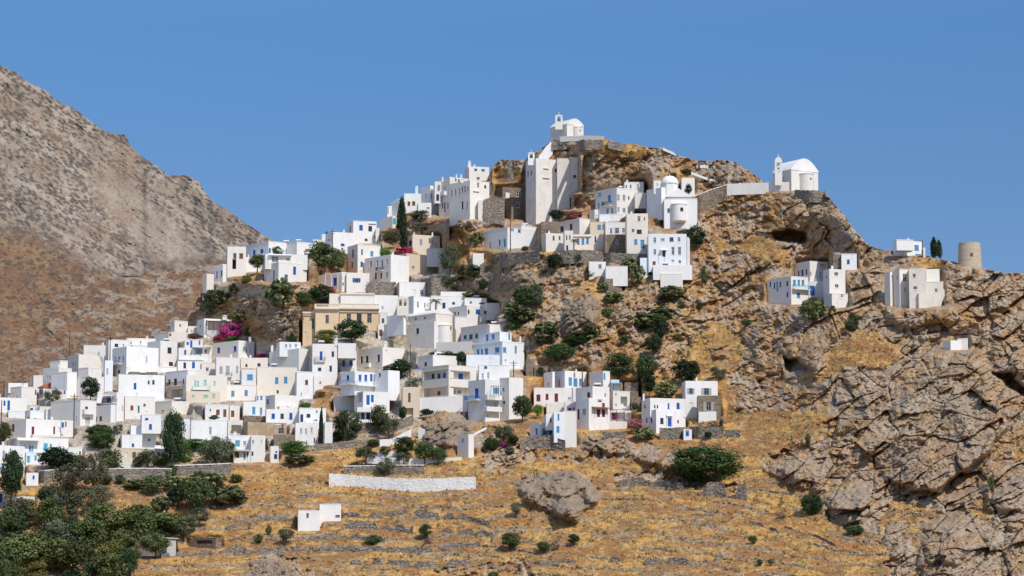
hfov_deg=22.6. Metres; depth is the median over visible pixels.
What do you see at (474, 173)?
whitewashed house
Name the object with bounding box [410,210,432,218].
evergreen shrub
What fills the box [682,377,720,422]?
whitewashed house
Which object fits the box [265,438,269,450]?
evergreen shrub
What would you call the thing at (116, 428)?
olive tree
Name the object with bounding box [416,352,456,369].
whitewashed house
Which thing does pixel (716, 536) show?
field wall
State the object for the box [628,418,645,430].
oleander
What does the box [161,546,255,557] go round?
field wall
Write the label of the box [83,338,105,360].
whitewashed house
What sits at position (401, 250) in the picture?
bougainvillea
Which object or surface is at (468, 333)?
whitewashed house
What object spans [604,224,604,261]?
utility pole
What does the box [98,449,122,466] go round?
oak tree
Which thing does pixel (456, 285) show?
oak tree
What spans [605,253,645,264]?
dry stone wall
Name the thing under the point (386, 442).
whitewashed wall
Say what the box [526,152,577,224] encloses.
tower house
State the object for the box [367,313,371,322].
window
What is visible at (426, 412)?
evergreen tree
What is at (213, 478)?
prickly pear
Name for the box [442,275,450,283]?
olive tree
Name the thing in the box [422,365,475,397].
modern house
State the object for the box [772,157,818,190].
cliff chapel
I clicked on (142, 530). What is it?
pine tree
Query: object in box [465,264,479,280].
oak tree
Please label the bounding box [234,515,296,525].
field wall
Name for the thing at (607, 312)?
evergreen shrub
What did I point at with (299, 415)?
whitewashed house
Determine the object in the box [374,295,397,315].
whitewashed house
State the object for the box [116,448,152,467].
tan house
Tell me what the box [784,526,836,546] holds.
field wall
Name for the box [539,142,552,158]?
sloping wall
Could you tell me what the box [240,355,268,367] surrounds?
whitewashed house
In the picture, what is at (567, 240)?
whitewashed house
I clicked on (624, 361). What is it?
oak tree
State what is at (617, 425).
garden wall
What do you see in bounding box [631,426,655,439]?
prickly pear
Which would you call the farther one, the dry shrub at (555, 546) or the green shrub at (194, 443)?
the green shrub at (194, 443)
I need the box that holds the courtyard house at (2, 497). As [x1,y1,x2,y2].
[0,492,34,508]
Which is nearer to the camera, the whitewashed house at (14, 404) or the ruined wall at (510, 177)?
the whitewashed house at (14, 404)
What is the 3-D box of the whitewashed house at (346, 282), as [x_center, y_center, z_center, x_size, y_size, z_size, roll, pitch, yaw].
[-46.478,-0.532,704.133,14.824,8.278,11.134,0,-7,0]
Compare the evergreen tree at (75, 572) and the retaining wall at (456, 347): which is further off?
the retaining wall at (456, 347)
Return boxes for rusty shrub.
[187,333,202,338]
[564,210,579,219]
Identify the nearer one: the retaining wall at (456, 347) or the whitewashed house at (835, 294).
the whitewashed house at (835, 294)
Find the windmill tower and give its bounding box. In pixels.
[958,242,981,267]
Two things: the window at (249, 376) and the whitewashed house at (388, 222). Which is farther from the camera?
the whitewashed house at (388, 222)
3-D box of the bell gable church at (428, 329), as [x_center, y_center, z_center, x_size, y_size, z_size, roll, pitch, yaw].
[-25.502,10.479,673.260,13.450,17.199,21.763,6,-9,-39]
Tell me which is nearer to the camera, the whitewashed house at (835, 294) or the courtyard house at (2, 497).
the courtyard house at (2, 497)
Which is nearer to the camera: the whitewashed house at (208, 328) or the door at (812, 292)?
the door at (812, 292)
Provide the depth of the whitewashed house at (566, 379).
615.78 m
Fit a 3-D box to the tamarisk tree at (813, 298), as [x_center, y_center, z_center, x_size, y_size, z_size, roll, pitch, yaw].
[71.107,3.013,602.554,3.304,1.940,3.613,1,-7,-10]
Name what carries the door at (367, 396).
in the whitewashed house at (366, 390)
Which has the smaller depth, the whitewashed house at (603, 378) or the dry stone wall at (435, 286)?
the whitewashed house at (603, 378)
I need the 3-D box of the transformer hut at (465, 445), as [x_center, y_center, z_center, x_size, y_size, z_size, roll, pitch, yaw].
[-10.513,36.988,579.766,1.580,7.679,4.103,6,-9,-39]
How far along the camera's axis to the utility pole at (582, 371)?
604.31 m
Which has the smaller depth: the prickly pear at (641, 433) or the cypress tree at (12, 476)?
the cypress tree at (12, 476)
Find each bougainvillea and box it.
[212,334,225,341]
[218,322,241,338]
[255,353,266,357]
[394,247,417,254]
[611,413,618,419]
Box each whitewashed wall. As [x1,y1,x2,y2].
[329,474,475,491]
[367,457,461,464]
[375,451,396,456]
[380,429,410,446]
[418,427,425,439]
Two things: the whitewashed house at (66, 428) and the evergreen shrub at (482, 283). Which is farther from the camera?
the evergreen shrub at (482, 283)
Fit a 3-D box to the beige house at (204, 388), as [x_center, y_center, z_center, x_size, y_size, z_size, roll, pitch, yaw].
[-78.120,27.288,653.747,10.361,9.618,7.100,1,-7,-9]
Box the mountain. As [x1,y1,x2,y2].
[0,65,272,397]
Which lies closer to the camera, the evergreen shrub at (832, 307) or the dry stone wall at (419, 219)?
the evergreen shrub at (832, 307)
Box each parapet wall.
[560,135,603,141]
[727,182,788,195]
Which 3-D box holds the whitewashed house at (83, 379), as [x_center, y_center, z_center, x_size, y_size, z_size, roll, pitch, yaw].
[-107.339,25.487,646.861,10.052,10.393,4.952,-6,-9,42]
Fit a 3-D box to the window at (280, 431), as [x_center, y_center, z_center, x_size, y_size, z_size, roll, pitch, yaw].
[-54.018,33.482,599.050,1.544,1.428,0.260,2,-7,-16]
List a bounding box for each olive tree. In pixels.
[34,481,82,516]
[35,519,83,542]
[42,387,62,401]
[77,540,94,560]
[112,424,122,432]
[136,449,159,467]
[169,515,198,541]
[189,507,210,526]
[277,528,294,544]
[354,445,377,464]
[375,457,396,476]
[378,413,399,438]
[384,228,400,245]
[394,451,410,464]
[409,222,428,233]
[437,243,460,276]
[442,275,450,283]
[493,423,513,441]
[510,502,521,517]
[530,290,544,309]
[676,228,688,234]
[709,365,726,381]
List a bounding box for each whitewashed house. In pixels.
[0,394,26,412]
[0,441,24,476]
[5,383,36,404]
[7,406,43,418]
[8,438,68,464]
[9,417,60,437]
[27,402,39,409]
[32,375,42,391]
[39,406,50,409]
[43,360,71,384]
[44,409,50,419]
[50,393,95,426]
[51,371,76,397]
[60,420,72,436]
[67,447,82,454]
[68,352,103,376]
[76,376,103,397]
[78,364,101,376]
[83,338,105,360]
[95,392,123,421]
[96,405,115,422]
[103,360,112,391]
[105,340,127,359]
[112,344,158,375]
[117,371,164,400]
[120,411,160,449]
[122,332,155,346]
[124,393,154,419]
[147,338,176,366]
[154,320,196,340]
[154,445,167,456]
[155,398,188,414]
[158,364,176,372]
[160,419,189,439]
[165,369,202,399]
[168,332,187,341]
[176,339,211,370]
[190,420,226,441]
[197,315,231,338]
[200,362,214,374]
[204,401,239,420]
[212,337,253,357]
[213,264,226,281]
[215,354,239,379]
[226,240,245,277]
[226,432,264,462]
[227,369,256,400]
[227,420,242,435]
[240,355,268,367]
[242,395,265,418]
[246,231,312,272]
[256,361,322,399]
[264,252,307,281]
[265,395,298,409]
[265,406,325,427]
[269,342,308,370]
[295,419,332,444]
[311,336,355,385]
[312,231,327,247]
[318,271,368,292]
[325,230,352,252]
[337,351,356,371]
[338,370,399,421]
[347,221,378,244]
[347,242,380,272]
[357,342,404,368]
[365,249,408,283]
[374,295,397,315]
[380,216,397,230]
[396,282,425,296]
[402,186,420,213]
[406,296,430,313]
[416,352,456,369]
[417,181,440,218]
[430,292,465,309]
[439,174,468,216]
[448,295,499,328]
[449,178,488,226]
[452,321,502,342]
[464,161,488,180]
[464,356,522,421]
[465,331,523,369]
[471,223,536,266]
[530,411,576,447]
[533,388,575,406]
[542,231,562,251]
[544,369,586,387]
[559,218,589,233]
[563,231,572,250]
[564,401,575,410]
[573,234,603,250]
[576,383,610,430]
[588,262,627,292]
[589,180,645,221]
[589,222,604,233]
[589,371,621,390]
[605,222,624,253]
[610,391,631,421]
[625,211,647,257]
[635,201,646,213]
[640,234,691,286]
[641,394,685,433]
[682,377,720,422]
[767,276,810,304]
[795,254,827,297]
[823,266,847,307]
[832,254,856,269]
[884,268,944,307]
[893,238,924,257]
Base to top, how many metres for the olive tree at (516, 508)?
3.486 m
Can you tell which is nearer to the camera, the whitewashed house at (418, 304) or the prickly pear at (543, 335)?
the prickly pear at (543, 335)
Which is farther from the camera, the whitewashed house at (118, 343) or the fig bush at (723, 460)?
the whitewashed house at (118, 343)
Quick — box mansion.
[302,293,379,345]
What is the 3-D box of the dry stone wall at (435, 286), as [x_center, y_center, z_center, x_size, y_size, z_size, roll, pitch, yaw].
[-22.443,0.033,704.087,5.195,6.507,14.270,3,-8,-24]
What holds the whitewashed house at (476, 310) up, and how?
on the hill
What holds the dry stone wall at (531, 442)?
on the hill
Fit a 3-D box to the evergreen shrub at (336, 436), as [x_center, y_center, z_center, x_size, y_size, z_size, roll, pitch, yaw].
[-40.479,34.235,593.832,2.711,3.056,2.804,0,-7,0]
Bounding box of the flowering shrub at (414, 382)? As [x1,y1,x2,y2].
[404,377,419,386]
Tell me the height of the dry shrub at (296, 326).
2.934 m
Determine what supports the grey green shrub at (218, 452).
on the hill
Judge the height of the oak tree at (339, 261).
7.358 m
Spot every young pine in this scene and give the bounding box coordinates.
[5,497,39,521]
[20,560,50,575]
[95,540,124,567]
[241,274,252,286]
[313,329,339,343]
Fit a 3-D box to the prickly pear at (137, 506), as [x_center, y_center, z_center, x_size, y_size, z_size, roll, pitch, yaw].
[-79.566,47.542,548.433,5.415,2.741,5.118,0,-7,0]
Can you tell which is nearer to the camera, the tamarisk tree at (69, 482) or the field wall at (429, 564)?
the field wall at (429, 564)
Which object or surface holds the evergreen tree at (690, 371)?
on the hill
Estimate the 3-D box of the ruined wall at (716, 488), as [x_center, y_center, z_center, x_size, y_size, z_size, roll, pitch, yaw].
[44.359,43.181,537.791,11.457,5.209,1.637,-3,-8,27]
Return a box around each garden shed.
[25,473,37,485]
[269,446,278,462]
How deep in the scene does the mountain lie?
1207.89 m
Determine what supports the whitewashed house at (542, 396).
on the hill
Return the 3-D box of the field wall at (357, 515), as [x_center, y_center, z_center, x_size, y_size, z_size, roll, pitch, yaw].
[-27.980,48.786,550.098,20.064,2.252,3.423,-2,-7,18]
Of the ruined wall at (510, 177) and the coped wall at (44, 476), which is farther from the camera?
the ruined wall at (510, 177)
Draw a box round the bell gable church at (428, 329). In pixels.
[387,294,452,348]
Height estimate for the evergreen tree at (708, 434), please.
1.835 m
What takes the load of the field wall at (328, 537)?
on the hill
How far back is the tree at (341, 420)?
591.52 m
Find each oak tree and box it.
[0,505,28,530]
[0,518,29,537]
[0,535,10,542]
[0,542,21,571]
[52,514,80,538]
[70,455,85,467]
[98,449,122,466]
[141,475,166,494]
[182,476,213,512]
[242,328,249,335]
[304,241,336,274]
[332,249,346,271]
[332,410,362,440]
[379,446,390,454]
[392,436,416,455]
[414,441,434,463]
[418,523,432,538]
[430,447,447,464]
[446,276,462,291]
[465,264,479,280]
[500,532,521,550]
[511,286,536,305]
[512,395,533,422]
[529,284,542,297]
[535,541,553,552]
[566,534,579,545]
[604,352,634,382]
[632,403,638,411]
[635,355,658,376]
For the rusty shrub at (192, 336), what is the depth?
694.97 m
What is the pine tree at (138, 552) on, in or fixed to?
on the hill
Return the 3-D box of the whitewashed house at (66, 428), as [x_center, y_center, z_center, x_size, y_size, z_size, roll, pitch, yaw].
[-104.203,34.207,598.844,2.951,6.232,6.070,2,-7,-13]
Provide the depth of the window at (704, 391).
587.82 m
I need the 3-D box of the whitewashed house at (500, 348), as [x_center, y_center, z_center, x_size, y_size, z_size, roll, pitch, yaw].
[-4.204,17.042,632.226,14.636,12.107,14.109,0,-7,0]
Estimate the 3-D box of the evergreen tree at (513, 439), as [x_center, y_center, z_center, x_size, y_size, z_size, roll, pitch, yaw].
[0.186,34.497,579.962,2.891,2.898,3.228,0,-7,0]
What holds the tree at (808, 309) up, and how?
on the hill
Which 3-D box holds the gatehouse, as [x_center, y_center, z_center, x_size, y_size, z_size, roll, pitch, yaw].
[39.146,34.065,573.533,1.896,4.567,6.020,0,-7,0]
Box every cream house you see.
[399,248,444,275]
[405,232,439,254]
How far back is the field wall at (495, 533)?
530.52 m
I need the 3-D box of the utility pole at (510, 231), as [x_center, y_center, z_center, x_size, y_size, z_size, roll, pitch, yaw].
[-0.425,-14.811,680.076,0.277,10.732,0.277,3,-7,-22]
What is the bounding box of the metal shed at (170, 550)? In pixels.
[136,536,178,555]
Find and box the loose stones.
[21,145,1023,575]
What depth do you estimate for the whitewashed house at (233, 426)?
602.75 m
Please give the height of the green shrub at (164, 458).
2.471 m
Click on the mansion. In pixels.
(340, 307)
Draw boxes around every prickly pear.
[122,479,142,487]
[130,504,151,510]
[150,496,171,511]
[163,476,187,486]
[187,470,228,487]
[202,289,229,305]
[204,304,217,315]
[211,485,247,504]
[228,283,239,293]
[229,474,241,482]
[231,312,245,320]
[266,277,293,308]
[282,454,316,463]
[462,289,479,297]
[469,232,483,244]
[501,306,536,322]
[503,301,520,315]
[504,447,514,453]
[530,321,559,343]
[581,326,600,338]
[596,282,608,291]
[602,291,623,302]
[620,257,637,271]
[628,312,668,327]
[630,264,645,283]
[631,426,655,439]
[652,306,674,318]
[652,381,677,397]
[657,285,685,300]
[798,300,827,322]
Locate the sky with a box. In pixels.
[0,0,1023,273]
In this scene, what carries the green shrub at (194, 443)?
on the hill
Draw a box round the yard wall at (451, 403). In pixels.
[420,395,467,413]
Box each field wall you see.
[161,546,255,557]
[226,520,255,530]
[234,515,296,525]
[234,545,452,555]
[267,534,384,542]
[299,494,314,497]
[325,520,412,535]
[341,510,426,517]
[352,558,469,567]
[417,511,489,528]
[443,528,492,536]
[444,542,479,547]
[482,529,498,565]
[538,558,575,565]
[603,556,619,561]
[645,557,687,565]
[692,535,719,540]
[693,513,711,516]
[704,555,746,562]
[743,521,779,532]
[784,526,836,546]
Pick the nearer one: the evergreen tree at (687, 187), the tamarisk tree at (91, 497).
the tamarisk tree at (91, 497)
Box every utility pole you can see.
[70,394,77,438]
[107,335,113,359]
[329,229,335,272]
[410,344,410,377]
[510,212,510,250]
[582,357,582,386]
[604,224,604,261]
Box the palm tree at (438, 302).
[428,298,441,309]
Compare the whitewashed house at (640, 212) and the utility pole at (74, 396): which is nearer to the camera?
the utility pole at (74, 396)
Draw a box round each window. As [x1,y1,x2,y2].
[247,374,252,379]
[272,256,278,262]
[278,428,283,433]
[325,315,328,323]
[353,278,360,282]
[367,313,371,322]
[573,378,577,386]
[687,388,694,393]
[701,388,711,394]
[703,402,713,410]
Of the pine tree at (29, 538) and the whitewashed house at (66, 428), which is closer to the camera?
the pine tree at (29, 538)
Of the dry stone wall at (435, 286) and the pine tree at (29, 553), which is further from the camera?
the dry stone wall at (435, 286)
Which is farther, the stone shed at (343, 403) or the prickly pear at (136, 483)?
the stone shed at (343, 403)
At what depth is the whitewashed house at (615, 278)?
642.32 m
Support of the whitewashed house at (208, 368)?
on the hill
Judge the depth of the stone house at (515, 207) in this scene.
716.61 m
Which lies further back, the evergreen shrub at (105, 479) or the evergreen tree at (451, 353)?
the evergreen tree at (451, 353)
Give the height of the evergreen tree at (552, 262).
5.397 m
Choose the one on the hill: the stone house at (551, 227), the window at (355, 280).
the stone house at (551, 227)
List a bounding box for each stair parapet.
[474,427,485,434]
[663,148,676,156]
[691,172,716,182]
[696,165,707,168]
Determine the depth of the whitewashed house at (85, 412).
605.57 m
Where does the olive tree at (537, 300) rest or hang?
on the hill
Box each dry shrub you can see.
[243,299,256,315]
[275,310,302,321]
[291,325,298,334]
[424,537,433,543]
[550,541,559,550]
[708,420,717,426]
[774,512,786,518]
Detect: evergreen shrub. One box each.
[103,475,112,483]
[111,464,123,467]
[114,474,125,482]
[133,457,144,466]
[146,528,176,537]
[164,463,177,475]
[208,415,219,419]
[222,443,237,461]
[253,534,262,542]
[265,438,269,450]
[265,525,271,533]
[272,246,283,253]
[286,334,298,341]
[333,429,342,441]
[361,534,381,544]
[366,439,379,446]
[382,365,390,370]
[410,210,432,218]
[457,266,464,275]
[477,278,487,289]
[487,571,498,575]
[521,246,528,250]
[536,367,545,373]
[601,307,611,315]
[618,335,630,341]
[620,157,631,162]
[677,301,686,307]
[682,168,691,174]
[695,299,702,309]
[700,265,708,282]
[741,319,751,325]
[804,434,810,444]
[827,305,835,314]
[843,313,859,331]
[987,476,993,491]
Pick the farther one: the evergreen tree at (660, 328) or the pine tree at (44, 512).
the evergreen tree at (660, 328)
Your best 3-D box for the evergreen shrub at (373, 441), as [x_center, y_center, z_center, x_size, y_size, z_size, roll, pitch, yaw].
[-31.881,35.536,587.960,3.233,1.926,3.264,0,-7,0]
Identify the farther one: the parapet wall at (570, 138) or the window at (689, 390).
the parapet wall at (570, 138)
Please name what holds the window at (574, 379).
in the whitewashed house at (566, 379)
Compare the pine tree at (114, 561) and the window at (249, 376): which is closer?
the pine tree at (114, 561)
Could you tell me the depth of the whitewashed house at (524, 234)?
696.86 m
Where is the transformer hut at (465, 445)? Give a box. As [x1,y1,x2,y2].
[457,434,473,457]
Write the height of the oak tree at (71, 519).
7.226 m
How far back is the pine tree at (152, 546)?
525.31 m
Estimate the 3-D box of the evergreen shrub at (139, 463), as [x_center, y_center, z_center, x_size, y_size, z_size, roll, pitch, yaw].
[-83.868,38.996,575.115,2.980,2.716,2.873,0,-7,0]
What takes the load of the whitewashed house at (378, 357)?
on the hill
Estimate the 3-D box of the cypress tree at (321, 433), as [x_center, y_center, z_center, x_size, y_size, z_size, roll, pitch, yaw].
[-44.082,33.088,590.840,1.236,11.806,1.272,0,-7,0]
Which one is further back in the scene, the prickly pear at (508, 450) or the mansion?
the mansion
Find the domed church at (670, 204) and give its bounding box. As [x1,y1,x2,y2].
[646,173,699,229]
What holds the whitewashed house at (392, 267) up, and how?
on the hill
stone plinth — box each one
[551,139,602,150]
[794,189,825,202]
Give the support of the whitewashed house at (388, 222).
on the hill
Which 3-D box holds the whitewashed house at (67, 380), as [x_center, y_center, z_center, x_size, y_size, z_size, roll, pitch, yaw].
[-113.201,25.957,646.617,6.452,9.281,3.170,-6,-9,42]
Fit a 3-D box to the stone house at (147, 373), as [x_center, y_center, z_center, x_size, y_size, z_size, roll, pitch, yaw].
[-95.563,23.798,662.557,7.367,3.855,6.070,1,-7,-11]
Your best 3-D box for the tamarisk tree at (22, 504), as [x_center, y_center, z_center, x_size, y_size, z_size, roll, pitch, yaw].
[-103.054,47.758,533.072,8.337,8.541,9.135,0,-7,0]
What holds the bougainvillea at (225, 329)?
attached to the whitewashed house at (208, 328)
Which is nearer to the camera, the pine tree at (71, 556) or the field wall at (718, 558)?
the field wall at (718, 558)
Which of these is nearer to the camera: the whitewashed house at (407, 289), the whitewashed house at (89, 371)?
the whitewashed house at (89, 371)
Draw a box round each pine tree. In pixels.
[0,422,12,441]
[0,537,40,566]
[0,560,23,575]
[11,530,51,561]
[32,537,75,572]
[36,495,64,532]
[51,539,91,574]
[68,518,111,556]
[81,501,131,541]
[89,552,128,575]
[110,528,140,548]
[120,506,156,528]
[126,514,157,539]
[128,546,142,561]
[140,533,171,558]
[143,506,155,514]
[153,512,191,534]
[248,254,263,272]
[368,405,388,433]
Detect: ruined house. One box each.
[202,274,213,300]
[243,415,265,423]
[243,422,286,435]
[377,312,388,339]
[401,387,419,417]
[525,360,547,377]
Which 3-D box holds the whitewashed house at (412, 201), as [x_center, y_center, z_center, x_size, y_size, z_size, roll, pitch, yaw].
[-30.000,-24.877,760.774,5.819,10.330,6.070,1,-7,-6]
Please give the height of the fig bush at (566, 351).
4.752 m
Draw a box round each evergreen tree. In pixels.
[37,446,76,468]
[60,568,89,575]
[80,376,100,399]
[163,482,185,506]
[308,284,330,305]
[334,318,368,342]
[390,358,413,378]
[399,406,406,419]
[419,409,433,416]
[428,351,454,355]
[456,351,466,365]
[507,435,518,443]
[544,252,562,272]
[549,209,564,220]
[640,373,655,397]
[644,333,661,355]
[652,315,669,343]
[670,359,700,380]
[685,184,691,193]
[686,225,705,249]
[704,431,712,438]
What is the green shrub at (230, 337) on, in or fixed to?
on the hill
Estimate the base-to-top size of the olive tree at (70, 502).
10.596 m
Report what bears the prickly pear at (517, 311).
on the hill
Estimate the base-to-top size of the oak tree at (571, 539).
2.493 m
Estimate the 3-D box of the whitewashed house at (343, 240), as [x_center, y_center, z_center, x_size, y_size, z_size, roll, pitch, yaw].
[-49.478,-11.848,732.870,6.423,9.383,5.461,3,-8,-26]
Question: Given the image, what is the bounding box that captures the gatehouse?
[682,429,691,439]
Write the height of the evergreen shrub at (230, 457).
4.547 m
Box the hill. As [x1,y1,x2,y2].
[0,139,1023,575]
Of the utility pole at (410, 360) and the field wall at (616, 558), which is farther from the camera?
the utility pole at (410, 360)
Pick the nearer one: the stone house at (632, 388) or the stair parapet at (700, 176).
the stone house at (632, 388)
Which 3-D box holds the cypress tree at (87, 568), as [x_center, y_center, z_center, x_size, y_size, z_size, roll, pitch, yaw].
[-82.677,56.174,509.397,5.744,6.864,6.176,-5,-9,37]
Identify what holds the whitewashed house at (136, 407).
on the hill
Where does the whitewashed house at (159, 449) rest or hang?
on the hill
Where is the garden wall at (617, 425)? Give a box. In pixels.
[609,422,626,428]
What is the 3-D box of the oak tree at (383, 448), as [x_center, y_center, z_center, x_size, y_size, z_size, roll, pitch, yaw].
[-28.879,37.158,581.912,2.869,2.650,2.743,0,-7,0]
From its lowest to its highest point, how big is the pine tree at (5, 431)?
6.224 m
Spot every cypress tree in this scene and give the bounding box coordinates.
[0,448,24,501]
[81,553,107,575]
[117,548,138,575]
[159,407,185,463]
[318,406,323,443]
[396,196,407,247]
[637,352,641,396]
[930,237,936,258]
[935,240,942,258]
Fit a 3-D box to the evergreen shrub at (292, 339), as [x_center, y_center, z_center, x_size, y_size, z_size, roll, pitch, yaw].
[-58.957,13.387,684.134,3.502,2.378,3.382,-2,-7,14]
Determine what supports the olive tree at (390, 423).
on the hill
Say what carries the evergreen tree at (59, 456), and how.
on the hill
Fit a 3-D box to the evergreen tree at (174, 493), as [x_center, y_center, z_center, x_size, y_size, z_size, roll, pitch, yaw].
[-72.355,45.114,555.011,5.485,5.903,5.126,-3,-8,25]
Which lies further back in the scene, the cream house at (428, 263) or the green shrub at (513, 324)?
the cream house at (428, 263)
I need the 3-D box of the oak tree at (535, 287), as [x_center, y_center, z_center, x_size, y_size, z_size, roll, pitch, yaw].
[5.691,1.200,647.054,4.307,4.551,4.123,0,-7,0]
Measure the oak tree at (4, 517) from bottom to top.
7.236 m
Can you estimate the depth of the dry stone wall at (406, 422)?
597.40 m
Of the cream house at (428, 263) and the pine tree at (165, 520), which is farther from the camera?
the cream house at (428, 263)
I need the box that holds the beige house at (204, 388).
[185,375,226,403]
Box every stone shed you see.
[188,538,221,548]
[333,396,353,411]
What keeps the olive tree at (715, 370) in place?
on the hill
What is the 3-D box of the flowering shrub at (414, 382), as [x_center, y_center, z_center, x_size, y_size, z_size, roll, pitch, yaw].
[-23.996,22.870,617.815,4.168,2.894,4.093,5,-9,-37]
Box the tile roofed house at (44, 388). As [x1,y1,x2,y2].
[38,382,66,405]
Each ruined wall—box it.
[489,160,525,193]
[618,477,683,490]
[698,161,706,165]
[698,481,746,500]
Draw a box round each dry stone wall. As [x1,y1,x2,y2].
[313,439,379,450]
[349,418,398,434]
[368,282,395,294]
[397,415,413,430]
[410,218,448,232]
[413,277,446,296]
[421,228,448,240]
[480,250,539,274]
[484,196,504,225]
[520,435,565,453]
[560,250,603,264]
[603,431,624,439]
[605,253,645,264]
[608,140,644,151]
[659,426,723,439]
[725,430,740,437]
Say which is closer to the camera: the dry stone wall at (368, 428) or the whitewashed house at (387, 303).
the dry stone wall at (368, 428)
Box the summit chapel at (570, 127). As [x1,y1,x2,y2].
[550,115,583,141]
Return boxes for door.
[85,417,89,423]
[333,278,336,285]
[356,313,361,323]
[366,395,369,404]
[689,403,692,411]
[810,286,814,295]
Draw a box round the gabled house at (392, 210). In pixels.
[386,199,405,216]
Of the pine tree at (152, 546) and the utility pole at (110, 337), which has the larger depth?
the utility pole at (110, 337)
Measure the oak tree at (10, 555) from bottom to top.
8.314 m
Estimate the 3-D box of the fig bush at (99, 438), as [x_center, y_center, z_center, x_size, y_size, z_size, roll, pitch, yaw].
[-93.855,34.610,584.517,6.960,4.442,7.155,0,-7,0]
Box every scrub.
[30,143,1023,575]
[81,139,1023,575]
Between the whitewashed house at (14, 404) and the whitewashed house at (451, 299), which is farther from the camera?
the whitewashed house at (451, 299)
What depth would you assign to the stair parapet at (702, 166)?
679.01 m
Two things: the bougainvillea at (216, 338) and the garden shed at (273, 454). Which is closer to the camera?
the garden shed at (273, 454)
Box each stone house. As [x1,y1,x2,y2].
[128,372,157,374]
[273,435,294,448]
[495,187,525,198]
[505,197,525,219]
[540,221,558,248]
[623,382,640,412]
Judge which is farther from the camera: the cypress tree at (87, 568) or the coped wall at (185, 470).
the coped wall at (185, 470)
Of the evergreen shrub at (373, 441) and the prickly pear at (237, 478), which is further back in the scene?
the evergreen shrub at (373, 441)
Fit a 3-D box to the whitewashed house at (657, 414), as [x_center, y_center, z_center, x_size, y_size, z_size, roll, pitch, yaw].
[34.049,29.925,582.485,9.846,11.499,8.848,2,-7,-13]
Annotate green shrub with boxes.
[153,453,170,463]
[176,442,193,461]
[183,438,220,447]
[196,435,233,463]
[225,336,241,341]
[279,440,311,453]
[299,402,311,407]
[380,248,391,254]
[508,320,521,328]
[533,404,542,416]
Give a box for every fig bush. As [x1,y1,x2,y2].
[85,424,114,435]
[86,430,115,447]
[295,291,312,306]
[483,437,499,450]
[543,342,577,361]
[563,333,587,345]
[668,443,745,483]
[748,536,756,542]
[799,493,824,514]
[846,525,864,534]
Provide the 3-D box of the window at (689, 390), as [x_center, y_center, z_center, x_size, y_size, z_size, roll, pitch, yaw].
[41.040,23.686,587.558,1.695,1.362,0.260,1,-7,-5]
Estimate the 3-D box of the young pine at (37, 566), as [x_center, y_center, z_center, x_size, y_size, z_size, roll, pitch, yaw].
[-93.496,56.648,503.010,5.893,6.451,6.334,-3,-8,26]
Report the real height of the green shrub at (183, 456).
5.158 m
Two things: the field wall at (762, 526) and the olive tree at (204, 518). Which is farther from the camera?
the olive tree at (204, 518)
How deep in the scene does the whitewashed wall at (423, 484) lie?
562.79 m
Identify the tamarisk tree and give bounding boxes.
[0,497,37,524]
[50,464,85,494]
[74,488,98,516]
[79,451,111,490]
[90,484,115,504]
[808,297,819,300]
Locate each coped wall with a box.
[38,468,171,483]
[174,463,230,476]
[344,465,423,474]
[694,184,726,215]
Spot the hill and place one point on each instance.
(722, 301)
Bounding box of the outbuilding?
[680,178,694,195]
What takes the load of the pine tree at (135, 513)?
on the hill
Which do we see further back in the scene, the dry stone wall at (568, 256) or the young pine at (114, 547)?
the dry stone wall at (568, 256)
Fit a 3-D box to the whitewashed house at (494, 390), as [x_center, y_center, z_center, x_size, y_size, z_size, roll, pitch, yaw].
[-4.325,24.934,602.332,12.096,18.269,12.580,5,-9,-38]
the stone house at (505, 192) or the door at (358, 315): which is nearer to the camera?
the door at (358, 315)
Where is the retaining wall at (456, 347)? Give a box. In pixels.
[436,341,471,353]
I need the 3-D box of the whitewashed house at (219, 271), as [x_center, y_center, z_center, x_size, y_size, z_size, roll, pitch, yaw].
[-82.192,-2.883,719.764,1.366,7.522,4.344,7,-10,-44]
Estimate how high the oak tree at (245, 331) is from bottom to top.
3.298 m
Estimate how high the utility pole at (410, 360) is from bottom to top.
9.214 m
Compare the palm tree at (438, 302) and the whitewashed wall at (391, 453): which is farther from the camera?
the palm tree at (438, 302)
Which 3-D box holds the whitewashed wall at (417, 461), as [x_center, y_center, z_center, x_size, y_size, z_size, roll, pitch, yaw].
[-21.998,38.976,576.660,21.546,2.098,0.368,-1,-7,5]
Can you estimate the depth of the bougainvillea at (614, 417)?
597.79 m
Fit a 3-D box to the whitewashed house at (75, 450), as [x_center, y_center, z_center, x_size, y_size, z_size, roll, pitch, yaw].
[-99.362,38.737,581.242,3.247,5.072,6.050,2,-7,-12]
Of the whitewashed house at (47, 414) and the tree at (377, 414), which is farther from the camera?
the whitewashed house at (47, 414)
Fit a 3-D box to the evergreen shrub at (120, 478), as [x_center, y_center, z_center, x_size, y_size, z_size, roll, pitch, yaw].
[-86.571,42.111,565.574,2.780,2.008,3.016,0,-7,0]
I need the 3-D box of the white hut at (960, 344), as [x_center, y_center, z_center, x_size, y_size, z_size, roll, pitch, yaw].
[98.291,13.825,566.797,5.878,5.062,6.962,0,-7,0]
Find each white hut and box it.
[297,504,340,530]
[943,338,967,349]
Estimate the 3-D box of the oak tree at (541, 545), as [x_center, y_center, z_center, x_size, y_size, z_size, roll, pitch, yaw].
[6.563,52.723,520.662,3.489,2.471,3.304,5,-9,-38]
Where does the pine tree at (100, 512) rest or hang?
on the hill

